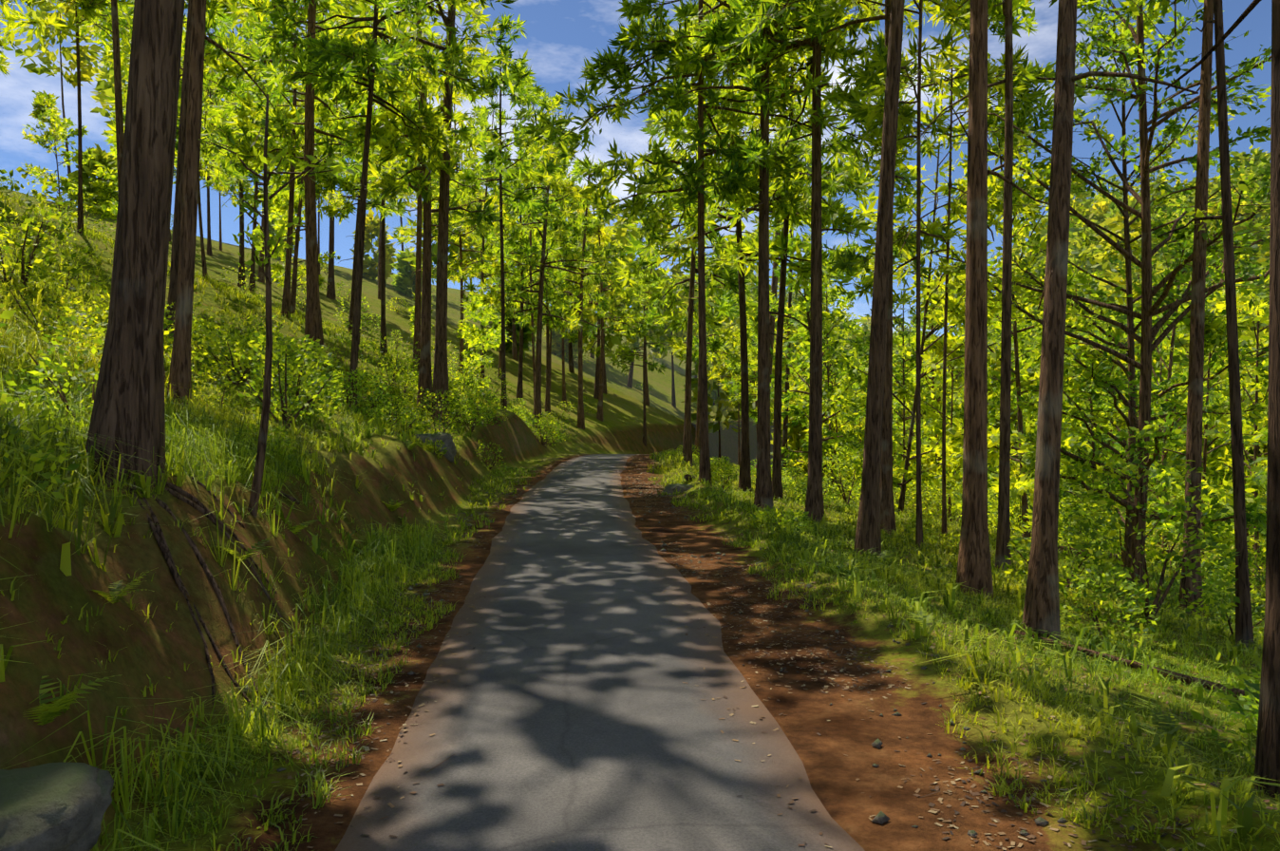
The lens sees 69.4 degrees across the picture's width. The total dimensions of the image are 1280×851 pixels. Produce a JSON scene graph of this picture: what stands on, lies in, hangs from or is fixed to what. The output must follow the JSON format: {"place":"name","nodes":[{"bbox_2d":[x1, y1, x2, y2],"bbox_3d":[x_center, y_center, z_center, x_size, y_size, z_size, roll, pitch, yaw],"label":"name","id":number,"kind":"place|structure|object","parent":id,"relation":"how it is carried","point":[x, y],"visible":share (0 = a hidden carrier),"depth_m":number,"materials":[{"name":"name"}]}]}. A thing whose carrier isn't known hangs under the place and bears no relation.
{"place":"outdoors","nodes":[
{"label":"outdoors","id":0,"kind":"place"},
{"bbox_2d":[335,453,865,850],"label":"road asphalt","id":1,"kind":"structure","parent":0,"point":[576,713],"depth_m":6.67,"materials":[{"name":"grey asphalt"}]},
{"bbox_2d":[0,103,1250,376],"bbox_3d":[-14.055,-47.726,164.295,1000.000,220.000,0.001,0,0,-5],"label":"trees","id":2,"kind":"object","parent":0,"point":[667,267],"depth_m":166.06,"materials":[{"name":"green plant"}]},
{"bbox_2d":[0,0,1271,337],"label":"sky","id":3,"kind":"structure","parent":0,"point":[559,34],"materials":[{"name":"blue"}]},
{"bbox_2d":[0,188,1279,850],"bbox_3d":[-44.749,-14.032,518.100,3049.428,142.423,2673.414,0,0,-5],"label":"terrain","id":4,"kind":"structure","parent":0,"point":[49,593],"depth_m":7.46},
{"bbox_2d":[0,762,113,850],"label":"rock","id":5,"kind":"object","parent":4,"relation":"on","point":[56,806],"visible":1,"depth_m":3.95,"materials":[{"name":"grey stone"}]},
{"bbox_2d":[411,432,456,462],"bbox_3d":[-6.134,0.647,26.432,1.721,0.972,1.185,-4,4,4],"label":"rock","id":6,"kind":"object","parent":4,"relation":"on","point":[450,446],"visible":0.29,"depth_m":26.12,"materials":[{"name":"grey stone"}]},
{"bbox_2d":[22,410,1219,738],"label":"ferns","id":7,"kind":"object","parent":4,"relation":"on","point":[47,712],"visible":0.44,"depth_m":6.34,"materials":[{"name":"green leaf"}]},
{"bbox_2d":[0,0,1271,771],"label":"broad tree foliage","id":8,"kind":"object","parent":4,"relation":"on","point":[1214,329],"visible":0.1,"depth_m":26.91,"materials":[{"name":"green plant"}]},
{"bbox_2d":[0,182,1279,850],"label":"grass","id":9,"kind":"structure","parent":4,"relation":"on","point":[948,604],"depth_m":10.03,"materials":[{"name":"green plant"}]},
{"bbox_2d":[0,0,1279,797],"bbox_3d":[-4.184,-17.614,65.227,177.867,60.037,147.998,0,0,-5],"label":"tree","id":10,"kind":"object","parent":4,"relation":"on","point":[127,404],"depth_m":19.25,"materials":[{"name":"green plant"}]},
{"bbox_2d":[0,0,1189,421],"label":"tree leaves","id":11,"kind":"object","parent":10,"relation":"attached to","point":[670,95],"visible":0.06,"depth_m":29.59,"materials":[{"name":"green plant"}]},
{"bbox_2d":[0,0,1204,427],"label":"tree leaves","id":12,"kind":"object","parent":10,"relation":"attached to","point":[423,146],"visible":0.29,"depth_m":33.49,"materials":[{"name":"green plant"}]},
{"bbox_2d":[14,0,1270,435],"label":"tree leaves","id":13,"kind":"object","parent":4,"relation":"on","point":[103,87],"depth_m":105.52,"materials":[{"name":"green plant"}]},
{"bbox_2d":[59,13,1270,497],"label":"tree","id":14,"kind":"object","parent":4,"relation":"on","point":[1101,209],"depth_m":118.41,"materials":[{"name":"green plant"}]},
{"bbox_2d":[138,475,1192,843],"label":"verge pebbles","id":15,"kind":"object","parent":4,"relation":"on","point":[879,818],"visible":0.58,"depth_m":7.03,"materials":[{"name":"stone"}]},
{"bbox_2d":[662,483,695,493],"bbox_3d":[1.326,1.843,26.120,1.437,0.377,0.650,2,-1,-32],"label":"rock","id":16,"kind":"object","parent":4,"relation":"on","point":[669,488],"visible":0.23,"depth_m":25.78,"materials":[{"name":"grey stone"}]},
{"bbox_2d":[137,452,1277,850],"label":"ground litter","id":17,"kind":"object","parent":4,"relation":"on","point":[931,810],"visible":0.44,"depth_m":7.62,"materials":[{"name":"brown plant"}]}
]}

